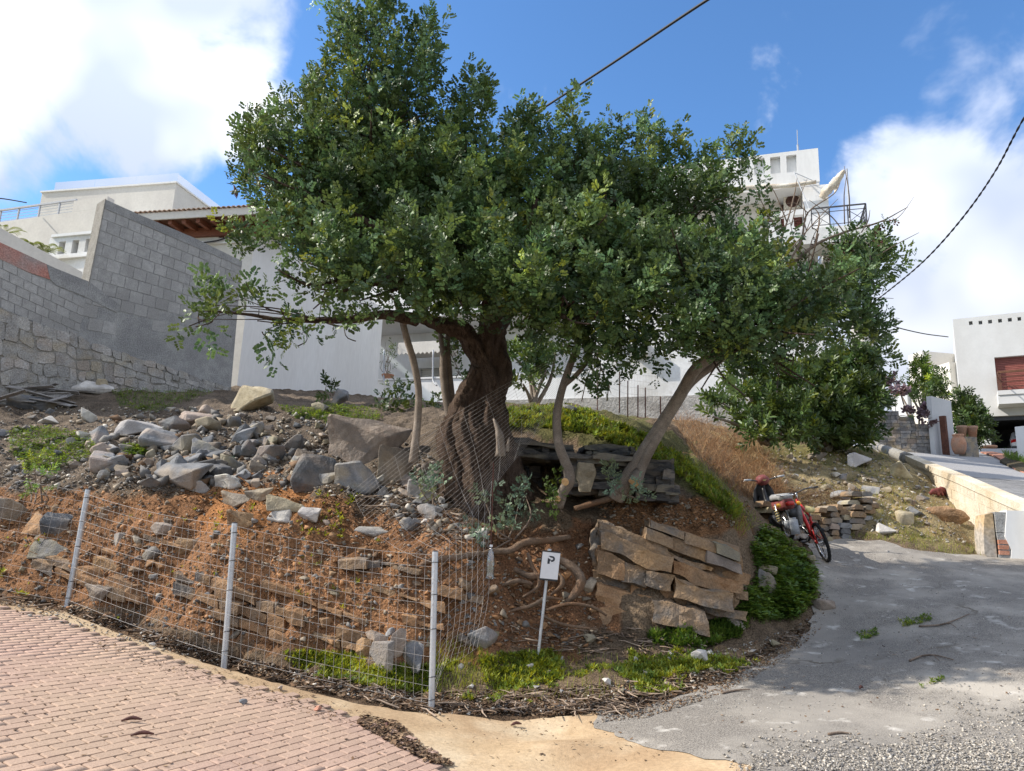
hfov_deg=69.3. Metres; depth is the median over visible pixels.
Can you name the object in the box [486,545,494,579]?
plastic bottle
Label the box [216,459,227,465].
rubble stone
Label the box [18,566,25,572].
rubble stone
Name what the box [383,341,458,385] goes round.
terrace awning
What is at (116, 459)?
rubble stone
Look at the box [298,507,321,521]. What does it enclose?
boulder
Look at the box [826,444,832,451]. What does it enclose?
boulder
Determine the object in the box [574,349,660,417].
back fence
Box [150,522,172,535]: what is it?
boulder
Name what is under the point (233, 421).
rubble stone
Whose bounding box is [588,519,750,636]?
rock outcrop
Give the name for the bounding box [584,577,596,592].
rubble stone
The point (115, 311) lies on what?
block wall
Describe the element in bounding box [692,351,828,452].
bay bush
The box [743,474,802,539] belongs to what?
moped
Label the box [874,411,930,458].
stone clad wall
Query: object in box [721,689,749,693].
dead branch
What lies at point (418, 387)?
slim carob
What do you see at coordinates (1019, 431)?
gate pier
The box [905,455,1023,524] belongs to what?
drive wall
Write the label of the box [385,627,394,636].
rubble stone
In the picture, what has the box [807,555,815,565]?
boulder
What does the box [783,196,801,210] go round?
air conditioner
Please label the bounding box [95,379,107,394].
boulder
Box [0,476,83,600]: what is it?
panel
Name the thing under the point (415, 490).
boulder
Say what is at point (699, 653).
boulder
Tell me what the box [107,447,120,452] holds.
rubble stone
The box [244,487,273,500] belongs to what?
boulder
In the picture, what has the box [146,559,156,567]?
rubble stone
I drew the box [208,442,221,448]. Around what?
rubble stone
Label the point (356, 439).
boulder
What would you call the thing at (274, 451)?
rubble stone
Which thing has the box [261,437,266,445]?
rubble stone
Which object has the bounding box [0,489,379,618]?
bank sprouts
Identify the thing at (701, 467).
mound edge grass
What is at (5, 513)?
boulder
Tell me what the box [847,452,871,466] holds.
boulder
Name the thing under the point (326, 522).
rubble stone
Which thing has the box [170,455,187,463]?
rubble stone
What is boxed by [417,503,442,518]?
boulder
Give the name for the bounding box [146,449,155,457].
rubble stone
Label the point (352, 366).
white house
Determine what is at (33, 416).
rubble stone
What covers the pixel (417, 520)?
rubble stone
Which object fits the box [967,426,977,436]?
flower pot
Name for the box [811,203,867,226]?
balcony railing
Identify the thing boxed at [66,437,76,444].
rubble stone
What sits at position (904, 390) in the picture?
purple creeper
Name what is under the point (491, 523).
fence post
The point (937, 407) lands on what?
grey panel wall
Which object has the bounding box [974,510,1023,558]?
wall end pier
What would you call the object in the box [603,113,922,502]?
leaning carob
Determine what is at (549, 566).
parking sign
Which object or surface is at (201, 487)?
boulder
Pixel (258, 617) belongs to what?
rubble stone
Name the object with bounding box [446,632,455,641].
rubble stone
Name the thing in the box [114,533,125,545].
boulder
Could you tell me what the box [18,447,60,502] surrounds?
bright bush
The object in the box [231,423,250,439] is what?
rubble stone
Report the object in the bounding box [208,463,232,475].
rubble stone
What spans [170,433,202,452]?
rubble stone
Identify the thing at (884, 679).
lane litter
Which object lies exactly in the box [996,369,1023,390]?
garage house railing
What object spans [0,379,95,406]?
board heap
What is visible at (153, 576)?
rubble stone
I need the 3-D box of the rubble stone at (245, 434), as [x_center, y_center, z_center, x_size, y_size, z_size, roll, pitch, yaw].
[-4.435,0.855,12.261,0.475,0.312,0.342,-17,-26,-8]
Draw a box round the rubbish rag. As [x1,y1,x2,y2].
[929,486,946,495]
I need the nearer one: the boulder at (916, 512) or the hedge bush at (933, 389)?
the boulder at (916, 512)
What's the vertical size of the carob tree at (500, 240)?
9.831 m
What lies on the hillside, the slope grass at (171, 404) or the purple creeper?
the slope grass at (171, 404)
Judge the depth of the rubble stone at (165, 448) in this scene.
11.89 m
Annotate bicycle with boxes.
[789,486,831,562]
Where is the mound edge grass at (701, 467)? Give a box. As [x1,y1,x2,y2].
[679,449,760,535]
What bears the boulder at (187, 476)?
on the hillside
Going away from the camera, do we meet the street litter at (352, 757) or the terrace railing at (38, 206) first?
the street litter at (352, 757)
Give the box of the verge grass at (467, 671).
[296,637,748,700]
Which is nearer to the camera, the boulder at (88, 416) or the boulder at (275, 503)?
the boulder at (275, 503)
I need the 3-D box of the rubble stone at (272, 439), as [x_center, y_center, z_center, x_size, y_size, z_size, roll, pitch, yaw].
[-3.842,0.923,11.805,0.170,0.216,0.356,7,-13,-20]
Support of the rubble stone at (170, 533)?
on the hillside
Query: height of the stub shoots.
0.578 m
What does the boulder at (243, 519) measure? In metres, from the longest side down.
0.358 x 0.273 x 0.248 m
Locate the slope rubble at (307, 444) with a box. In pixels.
[0,407,953,544]
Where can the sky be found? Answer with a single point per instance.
(923, 100)
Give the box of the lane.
[593,538,1023,770]
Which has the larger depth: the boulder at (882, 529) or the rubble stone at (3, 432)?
the boulder at (882, 529)
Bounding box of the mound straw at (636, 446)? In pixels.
[511,399,736,508]
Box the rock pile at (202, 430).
[87,406,306,488]
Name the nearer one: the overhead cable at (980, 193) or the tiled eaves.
the overhead cable at (980, 193)
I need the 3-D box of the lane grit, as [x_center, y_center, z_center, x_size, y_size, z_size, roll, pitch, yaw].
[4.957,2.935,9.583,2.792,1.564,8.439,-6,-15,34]
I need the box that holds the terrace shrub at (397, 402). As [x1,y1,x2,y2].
[369,371,442,412]
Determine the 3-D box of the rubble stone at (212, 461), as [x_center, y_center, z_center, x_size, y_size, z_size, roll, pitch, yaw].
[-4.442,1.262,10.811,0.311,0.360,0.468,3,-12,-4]
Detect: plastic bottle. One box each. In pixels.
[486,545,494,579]
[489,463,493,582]
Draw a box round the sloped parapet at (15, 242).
[0,228,81,278]
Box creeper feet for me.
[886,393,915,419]
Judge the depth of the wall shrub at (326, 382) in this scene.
17.40 m
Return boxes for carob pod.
[121,716,141,720]
[130,730,153,735]
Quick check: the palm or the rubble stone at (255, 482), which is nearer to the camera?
the rubble stone at (255, 482)
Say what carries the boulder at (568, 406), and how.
on the hillside
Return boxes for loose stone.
[239,698,247,703]
[314,705,321,710]
[770,639,780,645]
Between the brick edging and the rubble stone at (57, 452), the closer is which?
the rubble stone at (57, 452)
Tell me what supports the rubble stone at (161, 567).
on the hillside
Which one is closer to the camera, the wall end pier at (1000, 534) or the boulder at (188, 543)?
the boulder at (188, 543)
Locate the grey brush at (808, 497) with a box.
[754,469,871,512]
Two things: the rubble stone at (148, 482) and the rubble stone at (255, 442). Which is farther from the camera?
the rubble stone at (255, 442)
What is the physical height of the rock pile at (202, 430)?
1.972 m
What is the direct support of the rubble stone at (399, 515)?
on the hillside
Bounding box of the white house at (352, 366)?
[196,237,382,396]
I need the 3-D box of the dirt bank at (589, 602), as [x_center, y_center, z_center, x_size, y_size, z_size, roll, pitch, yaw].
[2.036,2.391,10.233,6.191,2.047,1.487,11,-15,-36]
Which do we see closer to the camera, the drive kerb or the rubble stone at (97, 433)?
the rubble stone at (97, 433)
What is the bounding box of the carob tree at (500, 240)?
[164,0,716,629]
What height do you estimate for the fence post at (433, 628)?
1.711 m
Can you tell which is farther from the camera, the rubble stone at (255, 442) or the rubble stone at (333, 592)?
the rubble stone at (255, 442)
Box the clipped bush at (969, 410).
[949,384,1002,450]
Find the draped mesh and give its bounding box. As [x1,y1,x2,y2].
[353,352,569,561]
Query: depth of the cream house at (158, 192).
31.59 m
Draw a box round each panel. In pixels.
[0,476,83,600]
[71,493,233,654]
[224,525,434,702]
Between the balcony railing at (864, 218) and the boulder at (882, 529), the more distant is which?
the balcony railing at (864, 218)
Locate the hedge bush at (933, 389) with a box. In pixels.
[908,365,959,404]
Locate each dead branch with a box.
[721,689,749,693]
[828,731,851,735]
[908,654,953,661]
[919,613,969,626]
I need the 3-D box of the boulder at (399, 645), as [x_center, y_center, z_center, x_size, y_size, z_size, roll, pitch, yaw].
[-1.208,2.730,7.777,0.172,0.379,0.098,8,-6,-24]
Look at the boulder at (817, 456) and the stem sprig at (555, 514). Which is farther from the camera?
the boulder at (817, 456)
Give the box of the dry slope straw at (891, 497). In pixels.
[776,449,972,545]
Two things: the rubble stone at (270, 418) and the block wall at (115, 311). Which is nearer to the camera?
the rubble stone at (270, 418)
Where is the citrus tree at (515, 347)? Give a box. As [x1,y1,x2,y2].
[505,334,570,402]
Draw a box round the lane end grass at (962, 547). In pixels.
[834,531,980,554]
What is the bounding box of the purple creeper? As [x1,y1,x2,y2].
[885,371,938,427]
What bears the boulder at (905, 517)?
on the hillside
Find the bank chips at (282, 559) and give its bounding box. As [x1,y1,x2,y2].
[0,489,486,647]
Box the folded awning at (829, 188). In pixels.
[729,168,850,224]
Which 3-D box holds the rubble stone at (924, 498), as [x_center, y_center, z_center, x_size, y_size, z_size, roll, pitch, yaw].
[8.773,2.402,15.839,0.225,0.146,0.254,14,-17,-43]
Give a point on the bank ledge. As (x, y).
(280, 622)
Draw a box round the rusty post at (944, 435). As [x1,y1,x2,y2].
[939,416,949,454]
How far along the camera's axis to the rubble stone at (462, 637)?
8.06 m
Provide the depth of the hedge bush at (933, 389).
34.75 m
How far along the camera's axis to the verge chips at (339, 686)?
7.65 m
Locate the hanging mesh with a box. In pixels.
[435,481,491,690]
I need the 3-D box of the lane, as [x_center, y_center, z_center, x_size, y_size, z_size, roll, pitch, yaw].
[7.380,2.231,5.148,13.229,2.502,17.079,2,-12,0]
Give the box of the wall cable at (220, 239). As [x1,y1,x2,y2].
[204,227,255,242]
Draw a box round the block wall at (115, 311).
[0,199,241,403]
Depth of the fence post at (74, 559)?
8.86 m
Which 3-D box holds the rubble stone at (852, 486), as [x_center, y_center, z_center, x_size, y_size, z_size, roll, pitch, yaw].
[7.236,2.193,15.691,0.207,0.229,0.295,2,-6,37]
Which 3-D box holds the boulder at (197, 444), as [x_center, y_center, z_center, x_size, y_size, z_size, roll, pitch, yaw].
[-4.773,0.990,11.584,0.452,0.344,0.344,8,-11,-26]
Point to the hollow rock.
(534, 456)
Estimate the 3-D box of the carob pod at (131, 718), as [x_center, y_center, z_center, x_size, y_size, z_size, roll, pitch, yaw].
[-2.718,2.381,5.298,0.138,0.035,0.029,6,-13,-16]
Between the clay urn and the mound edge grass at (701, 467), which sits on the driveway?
the clay urn
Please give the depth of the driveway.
22.67 m
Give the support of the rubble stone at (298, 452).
on the hillside
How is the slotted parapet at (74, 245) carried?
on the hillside
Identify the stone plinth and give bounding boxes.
[959,437,978,456]
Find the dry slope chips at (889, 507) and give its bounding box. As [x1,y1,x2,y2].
[754,449,973,543]
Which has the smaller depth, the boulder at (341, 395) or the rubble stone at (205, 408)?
the rubble stone at (205, 408)
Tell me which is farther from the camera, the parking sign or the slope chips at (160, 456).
the slope chips at (160, 456)
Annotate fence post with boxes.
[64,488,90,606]
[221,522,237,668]
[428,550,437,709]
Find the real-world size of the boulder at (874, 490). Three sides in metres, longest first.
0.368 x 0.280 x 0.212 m
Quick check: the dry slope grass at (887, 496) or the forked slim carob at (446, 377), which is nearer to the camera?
the forked slim carob at (446, 377)
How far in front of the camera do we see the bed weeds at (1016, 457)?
26.16 m
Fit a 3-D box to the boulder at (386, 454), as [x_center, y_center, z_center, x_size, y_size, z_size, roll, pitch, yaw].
[-1.656,1.182,10.515,0.546,0.651,0.312,7,-6,-19]
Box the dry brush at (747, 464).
[665,403,804,499]
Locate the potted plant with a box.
[379,337,397,378]
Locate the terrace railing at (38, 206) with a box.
[0,199,77,220]
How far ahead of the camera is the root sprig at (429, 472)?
9.81 m
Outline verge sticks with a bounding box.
[0,473,809,717]
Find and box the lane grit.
[690,552,1023,719]
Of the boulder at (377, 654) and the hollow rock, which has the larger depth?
the hollow rock
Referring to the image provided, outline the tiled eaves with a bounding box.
[134,205,289,239]
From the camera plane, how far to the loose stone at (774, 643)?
8.73 m
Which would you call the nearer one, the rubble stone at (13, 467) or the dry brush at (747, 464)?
the rubble stone at (13, 467)
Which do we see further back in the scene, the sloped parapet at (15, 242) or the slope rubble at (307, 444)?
the sloped parapet at (15, 242)
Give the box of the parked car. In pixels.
[1007,432,1016,447]
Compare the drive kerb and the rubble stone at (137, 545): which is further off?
the drive kerb
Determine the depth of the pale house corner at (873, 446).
37.52 m
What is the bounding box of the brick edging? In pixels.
[981,451,1023,472]
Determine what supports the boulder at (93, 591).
on the hillside
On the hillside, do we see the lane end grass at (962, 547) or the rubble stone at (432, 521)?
the rubble stone at (432, 521)
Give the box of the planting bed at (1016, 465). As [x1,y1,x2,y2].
[1000,451,1023,471]
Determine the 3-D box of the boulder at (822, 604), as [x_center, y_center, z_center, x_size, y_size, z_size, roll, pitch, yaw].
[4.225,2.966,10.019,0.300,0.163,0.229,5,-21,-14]
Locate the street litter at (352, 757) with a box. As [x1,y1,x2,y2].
[3,626,661,767]
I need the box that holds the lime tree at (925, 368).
[889,350,948,417]
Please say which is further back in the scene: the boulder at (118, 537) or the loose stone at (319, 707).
the boulder at (118, 537)
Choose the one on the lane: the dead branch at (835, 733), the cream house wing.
the dead branch at (835, 733)
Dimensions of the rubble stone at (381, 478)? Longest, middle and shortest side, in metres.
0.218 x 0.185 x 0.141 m
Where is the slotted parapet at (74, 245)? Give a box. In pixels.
[49,231,90,274]
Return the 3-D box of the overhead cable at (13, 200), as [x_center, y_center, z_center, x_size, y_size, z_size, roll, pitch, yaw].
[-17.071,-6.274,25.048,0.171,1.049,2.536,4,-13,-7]
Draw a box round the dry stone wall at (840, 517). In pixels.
[753,491,879,545]
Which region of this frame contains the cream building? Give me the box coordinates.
[892,351,994,444]
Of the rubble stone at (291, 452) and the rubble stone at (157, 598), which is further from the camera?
the rubble stone at (291, 452)
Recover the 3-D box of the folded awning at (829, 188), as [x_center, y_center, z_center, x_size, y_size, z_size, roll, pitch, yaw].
[9.280,-6.430,26.070,4.643,2.598,0.896,-1,-13,16]
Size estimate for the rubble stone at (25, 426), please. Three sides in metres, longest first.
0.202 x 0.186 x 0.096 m
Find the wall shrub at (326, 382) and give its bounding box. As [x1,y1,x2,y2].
[314,369,340,401]
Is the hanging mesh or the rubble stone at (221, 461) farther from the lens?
the rubble stone at (221, 461)
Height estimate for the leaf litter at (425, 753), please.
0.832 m
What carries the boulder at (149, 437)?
on the hillside
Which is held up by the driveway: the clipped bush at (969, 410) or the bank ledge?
the clipped bush at (969, 410)
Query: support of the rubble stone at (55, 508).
on the hillside
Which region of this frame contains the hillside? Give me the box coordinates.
[0,385,976,720]
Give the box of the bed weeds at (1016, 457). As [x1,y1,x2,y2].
[1000,449,1023,462]
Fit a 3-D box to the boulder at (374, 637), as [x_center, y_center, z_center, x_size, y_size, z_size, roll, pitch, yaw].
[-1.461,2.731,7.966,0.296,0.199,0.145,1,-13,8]
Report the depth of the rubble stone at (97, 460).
10.82 m
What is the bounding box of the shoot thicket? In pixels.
[460,473,544,548]
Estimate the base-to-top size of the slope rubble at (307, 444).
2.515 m
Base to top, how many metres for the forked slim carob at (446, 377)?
1.922 m
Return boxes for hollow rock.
[514,437,680,504]
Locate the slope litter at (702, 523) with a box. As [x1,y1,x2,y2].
[104,467,736,546]
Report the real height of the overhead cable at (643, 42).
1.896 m
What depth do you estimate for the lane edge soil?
7.30 m
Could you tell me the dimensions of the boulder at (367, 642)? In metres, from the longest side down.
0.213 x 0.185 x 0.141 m
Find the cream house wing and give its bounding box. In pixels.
[0,196,114,252]
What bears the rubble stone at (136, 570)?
on the hillside
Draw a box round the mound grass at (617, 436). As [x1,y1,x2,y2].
[507,402,744,517]
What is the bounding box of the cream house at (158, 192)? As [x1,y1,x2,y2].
[39,173,218,216]
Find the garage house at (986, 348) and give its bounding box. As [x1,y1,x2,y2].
[953,312,1023,447]
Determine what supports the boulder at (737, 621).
on the hillside
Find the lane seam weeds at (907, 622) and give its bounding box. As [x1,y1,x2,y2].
[857,613,944,686]
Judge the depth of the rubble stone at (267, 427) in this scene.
13.22 m
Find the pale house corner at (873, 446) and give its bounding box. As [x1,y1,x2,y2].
[851,326,878,449]
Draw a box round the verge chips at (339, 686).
[0,594,815,715]
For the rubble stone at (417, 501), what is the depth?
9.89 m
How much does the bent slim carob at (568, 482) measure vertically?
2.563 m
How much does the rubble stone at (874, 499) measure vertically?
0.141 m
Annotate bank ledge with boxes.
[29,534,483,650]
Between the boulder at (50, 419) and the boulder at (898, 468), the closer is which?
the boulder at (50, 419)
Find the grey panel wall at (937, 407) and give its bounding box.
[926,396,955,454]
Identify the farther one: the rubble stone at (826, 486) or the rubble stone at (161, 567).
the rubble stone at (826, 486)
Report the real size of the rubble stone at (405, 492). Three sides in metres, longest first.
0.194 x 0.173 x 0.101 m
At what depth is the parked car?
42.79 m
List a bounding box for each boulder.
[0,498,27,521]
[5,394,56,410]
[21,511,42,535]
[27,534,67,558]
[38,416,58,424]
[39,512,72,533]
[71,380,113,393]
[81,407,96,422]
[85,584,111,602]
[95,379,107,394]
[114,419,162,434]
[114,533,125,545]
[138,428,178,447]
[141,546,160,560]
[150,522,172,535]
[154,462,213,489]
[158,416,190,430]
[175,537,197,553]
[179,411,212,425]
[189,481,209,493]
[191,437,218,453]
[214,474,241,488]
[220,453,244,470]
[221,490,249,506]
[226,509,253,528]
[231,385,273,409]
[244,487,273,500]
[266,494,304,511]
[267,509,291,522]
[290,453,336,492]
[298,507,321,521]
[311,402,328,412]
[327,414,411,463]
[332,388,348,403]
[334,461,379,494]
[354,526,387,536]
[356,637,372,656]
[366,630,386,640]
[369,641,394,672]
[376,445,413,485]
[390,628,405,657]
[400,474,417,487]
[402,641,423,673]
[407,479,432,502]
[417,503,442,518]
[468,626,497,648]
[562,404,576,410]
[691,649,707,660]
[727,618,745,629]
[758,563,777,574]
[758,569,776,596]
[807,452,826,460]
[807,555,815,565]
[811,598,835,609]
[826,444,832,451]
[830,490,850,499]
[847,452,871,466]
[861,485,879,494]
[875,523,897,534]
[890,461,912,478]
[894,510,913,524]
[908,506,924,516]
[926,506,969,524]
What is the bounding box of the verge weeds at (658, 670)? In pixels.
[282,645,759,701]
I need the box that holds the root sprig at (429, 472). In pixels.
[408,460,451,504]
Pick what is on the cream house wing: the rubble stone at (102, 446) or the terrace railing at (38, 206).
the terrace railing at (38, 206)
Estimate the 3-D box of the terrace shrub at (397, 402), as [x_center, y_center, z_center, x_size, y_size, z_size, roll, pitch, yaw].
[-2.249,0.184,15.859,1.665,1.167,1.294,6,-13,-15]
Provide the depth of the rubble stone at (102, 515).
9.74 m
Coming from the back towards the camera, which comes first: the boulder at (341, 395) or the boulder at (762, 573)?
the boulder at (341, 395)
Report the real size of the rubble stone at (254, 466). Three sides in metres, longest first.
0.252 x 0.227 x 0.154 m
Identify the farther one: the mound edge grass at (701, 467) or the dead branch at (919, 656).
the mound edge grass at (701, 467)
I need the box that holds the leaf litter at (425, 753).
[0,595,815,765]
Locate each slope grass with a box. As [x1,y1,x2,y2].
[8,386,382,469]
[770,448,944,540]
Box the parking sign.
[537,549,560,654]
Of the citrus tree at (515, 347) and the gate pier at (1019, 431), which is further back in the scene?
the gate pier at (1019, 431)
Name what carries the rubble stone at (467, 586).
on the hillside
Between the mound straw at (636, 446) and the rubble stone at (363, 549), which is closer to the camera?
the rubble stone at (363, 549)
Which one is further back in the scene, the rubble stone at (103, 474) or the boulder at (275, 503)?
the rubble stone at (103, 474)
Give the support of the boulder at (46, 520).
on the hillside
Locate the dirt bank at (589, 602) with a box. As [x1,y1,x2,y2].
[481,498,750,647]
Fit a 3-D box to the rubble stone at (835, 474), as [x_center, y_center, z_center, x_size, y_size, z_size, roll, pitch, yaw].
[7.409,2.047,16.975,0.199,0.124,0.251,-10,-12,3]
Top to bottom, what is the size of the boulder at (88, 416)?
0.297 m
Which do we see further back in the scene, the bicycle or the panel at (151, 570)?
the bicycle
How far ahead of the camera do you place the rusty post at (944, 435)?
30.51 m
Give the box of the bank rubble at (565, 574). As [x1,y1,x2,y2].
[0,498,601,647]
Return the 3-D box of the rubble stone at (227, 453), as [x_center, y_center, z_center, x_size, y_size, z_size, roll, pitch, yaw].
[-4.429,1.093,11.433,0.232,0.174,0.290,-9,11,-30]
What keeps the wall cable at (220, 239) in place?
attached to the white house at (352, 366)
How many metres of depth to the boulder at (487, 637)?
8.03 m
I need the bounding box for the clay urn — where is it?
[951,434,966,454]
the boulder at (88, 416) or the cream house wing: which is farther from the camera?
the cream house wing
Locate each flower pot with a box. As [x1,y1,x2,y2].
[956,425,966,436]
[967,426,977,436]
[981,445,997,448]
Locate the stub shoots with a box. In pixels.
[599,458,656,503]
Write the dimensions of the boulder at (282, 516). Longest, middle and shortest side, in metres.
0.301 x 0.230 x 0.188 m
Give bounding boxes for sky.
[0,0,1023,445]
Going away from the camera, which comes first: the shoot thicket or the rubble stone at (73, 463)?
the shoot thicket
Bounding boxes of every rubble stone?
[0,429,9,436]
[10,464,19,470]
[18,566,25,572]
[22,425,32,431]
[27,414,36,418]
[44,473,54,479]
[45,408,54,413]
[51,504,58,510]
[53,450,61,455]
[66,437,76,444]
[67,459,80,468]
[76,431,89,436]
[88,425,108,443]
[89,442,110,453]
[89,450,114,472]
[96,469,110,479]
[98,513,107,518]
[99,507,108,512]
[106,455,130,470]
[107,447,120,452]
[114,465,130,470]
[115,469,128,476]
[118,444,133,450]
[129,566,143,572]
[132,543,142,547]
[133,535,141,543]
[139,477,159,487]
[143,458,154,465]
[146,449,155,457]
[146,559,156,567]
[149,413,155,420]
[149,574,157,579]
[155,562,168,570]
[155,593,161,602]
[156,459,166,468]
[160,445,170,450]
[163,518,172,523]
[168,530,175,536]
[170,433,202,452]
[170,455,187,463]
[184,453,201,462]
[195,416,221,430]
[195,449,207,458]
[195,459,215,472]
[199,404,214,413]
[202,435,213,441]
[202,475,213,478]
[204,449,229,459]
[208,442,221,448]
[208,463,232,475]
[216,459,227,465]
[222,449,232,456]
[225,416,241,426]
[230,427,258,442]
[230,629,239,638]
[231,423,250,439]
[233,445,241,455]
[236,469,250,479]
[237,439,256,457]
[248,460,265,472]
[249,439,260,445]
[250,472,262,478]
[251,433,259,438]
[251,478,259,487]
[252,455,267,465]
[255,612,266,619]
[256,445,284,458]
[257,421,264,432]
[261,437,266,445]
[262,453,277,462]
[264,425,273,429]
[265,415,275,420]
[265,542,274,547]
[267,436,277,443]
[284,434,303,450]
[288,448,296,456]
[294,448,313,455]
[315,422,323,428]
[319,472,334,484]
[319,617,332,628]
[322,519,329,525]
[327,639,334,645]
[328,532,337,540]
[329,571,336,575]
[329,590,339,596]
[357,546,367,551]
[377,474,383,481]
[377,486,388,497]
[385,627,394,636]
[390,503,398,507]
[393,513,404,517]
[397,488,412,496]
[399,517,415,530]
[412,580,420,585]
[413,498,422,504]
[413,518,420,526]
[421,463,435,472]
[426,519,434,528]
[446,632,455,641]
[457,632,471,643]
[457,663,463,669]
[458,578,471,590]
[475,527,487,538]
[487,584,499,595]
[539,622,547,628]
[560,637,567,642]
[562,591,569,598]
[583,634,596,642]
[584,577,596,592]
[602,678,610,684]
[820,484,831,490]
[832,472,840,477]
[838,473,846,480]
[848,483,857,490]
[865,496,877,501]
[881,486,891,492]
[903,497,911,502]
[916,495,929,500]
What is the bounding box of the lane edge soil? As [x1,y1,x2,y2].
[601,597,827,721]
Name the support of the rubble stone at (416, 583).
on the hillside
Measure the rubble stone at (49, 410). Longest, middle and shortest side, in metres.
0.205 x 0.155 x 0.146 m
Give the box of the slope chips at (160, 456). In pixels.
[0,406,441,503]
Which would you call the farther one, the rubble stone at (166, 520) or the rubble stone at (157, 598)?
the rubble stone at (166, 520)
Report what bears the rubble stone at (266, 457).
on the hillside
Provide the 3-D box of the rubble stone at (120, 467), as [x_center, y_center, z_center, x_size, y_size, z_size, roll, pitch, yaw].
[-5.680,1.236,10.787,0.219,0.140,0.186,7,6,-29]
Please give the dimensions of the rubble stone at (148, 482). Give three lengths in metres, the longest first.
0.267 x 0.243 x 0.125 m
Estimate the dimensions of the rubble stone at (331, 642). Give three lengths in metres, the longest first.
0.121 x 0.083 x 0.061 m
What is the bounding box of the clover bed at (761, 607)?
[735,521,822,623]
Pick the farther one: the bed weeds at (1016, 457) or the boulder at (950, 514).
the bed weeds at (1016, 457)
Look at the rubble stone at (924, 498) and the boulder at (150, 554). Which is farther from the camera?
the rubble stone at (924, 498)
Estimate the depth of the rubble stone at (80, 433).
12.18 m
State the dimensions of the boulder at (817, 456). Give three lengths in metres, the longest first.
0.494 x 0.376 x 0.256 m
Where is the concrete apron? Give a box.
[0,601,751,770]
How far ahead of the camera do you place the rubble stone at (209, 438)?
12.04 m
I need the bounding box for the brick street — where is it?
[0,606,456,770]
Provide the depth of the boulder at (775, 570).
10.07 m
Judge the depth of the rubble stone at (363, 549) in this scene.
8.87 m
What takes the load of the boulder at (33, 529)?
on the hillside
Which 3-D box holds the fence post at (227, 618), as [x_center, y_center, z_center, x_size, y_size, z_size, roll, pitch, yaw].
[-2.909,2.222,7.605,0.141,1.610,0.074,-2,-13,17]
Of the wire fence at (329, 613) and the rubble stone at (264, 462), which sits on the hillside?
the rubble stone at (264, 462)
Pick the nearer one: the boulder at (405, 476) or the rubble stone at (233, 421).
the boulder at (405, 476)
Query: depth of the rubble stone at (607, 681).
7.26 m
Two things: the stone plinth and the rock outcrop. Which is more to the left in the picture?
the rock outcrop
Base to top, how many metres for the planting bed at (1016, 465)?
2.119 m
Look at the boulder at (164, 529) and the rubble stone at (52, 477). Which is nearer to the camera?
the boulder at (164, 529)
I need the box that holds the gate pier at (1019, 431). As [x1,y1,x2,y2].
[1015,426,1023,458]
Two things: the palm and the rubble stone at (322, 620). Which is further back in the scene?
the palm
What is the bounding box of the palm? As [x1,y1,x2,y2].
[1,225,65,254]
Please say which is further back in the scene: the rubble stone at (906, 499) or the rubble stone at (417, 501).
the rubble stone at (906, 499)
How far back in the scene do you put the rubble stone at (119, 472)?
10.68 m
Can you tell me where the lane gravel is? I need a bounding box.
[722,687,1023,770]
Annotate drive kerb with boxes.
[875,443,912,462]
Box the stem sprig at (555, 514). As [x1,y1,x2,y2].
[541,465,568,520]
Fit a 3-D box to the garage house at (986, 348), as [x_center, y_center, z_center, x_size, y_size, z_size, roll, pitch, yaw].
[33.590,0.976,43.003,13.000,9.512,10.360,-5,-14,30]
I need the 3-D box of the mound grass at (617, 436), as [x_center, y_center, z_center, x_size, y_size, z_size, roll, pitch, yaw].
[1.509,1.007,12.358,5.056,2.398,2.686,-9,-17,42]
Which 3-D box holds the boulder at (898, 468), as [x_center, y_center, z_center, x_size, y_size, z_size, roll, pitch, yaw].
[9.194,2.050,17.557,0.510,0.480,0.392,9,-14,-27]
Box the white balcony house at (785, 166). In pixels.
[361,148,869,428]
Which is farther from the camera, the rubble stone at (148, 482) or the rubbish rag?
the rubbish rag
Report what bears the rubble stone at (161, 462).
on the hillside
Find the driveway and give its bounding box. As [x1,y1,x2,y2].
[908,448,1023,497]
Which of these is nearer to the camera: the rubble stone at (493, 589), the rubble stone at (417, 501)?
the rubble stone at (493, 589)
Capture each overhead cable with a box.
[0,198,26,202]
[480,0,708,147]
[876,117,1023,300]
[883,322,947,336]
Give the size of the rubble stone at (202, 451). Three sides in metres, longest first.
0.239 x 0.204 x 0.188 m
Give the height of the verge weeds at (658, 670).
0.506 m
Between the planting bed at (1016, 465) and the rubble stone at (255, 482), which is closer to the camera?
the rubble stone at (255, 482)
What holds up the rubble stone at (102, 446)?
on the hillside
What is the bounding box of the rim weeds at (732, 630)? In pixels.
[647,615,750,647]
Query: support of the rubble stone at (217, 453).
on the hillside
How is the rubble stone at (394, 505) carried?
on the hillside
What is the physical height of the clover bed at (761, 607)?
1.414 m
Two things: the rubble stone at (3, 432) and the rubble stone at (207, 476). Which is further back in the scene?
the rubble stone at (3, 432)
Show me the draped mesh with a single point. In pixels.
(468, 459)
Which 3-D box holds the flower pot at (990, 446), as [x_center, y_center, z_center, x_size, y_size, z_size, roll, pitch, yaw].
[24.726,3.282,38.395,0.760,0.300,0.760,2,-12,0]
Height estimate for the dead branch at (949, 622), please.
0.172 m
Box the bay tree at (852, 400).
[774,337,897,454]
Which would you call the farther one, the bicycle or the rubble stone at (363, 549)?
the bicycle
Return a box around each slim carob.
[369,262,421,463]
[432,312,470,415]
[552,319,638,508]
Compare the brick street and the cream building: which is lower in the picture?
the brick street
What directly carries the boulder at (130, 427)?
on the hillside
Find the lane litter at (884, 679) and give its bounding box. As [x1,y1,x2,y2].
[677,580,1023,737]
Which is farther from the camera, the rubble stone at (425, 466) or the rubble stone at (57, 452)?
the rubble stone at (57, 452)

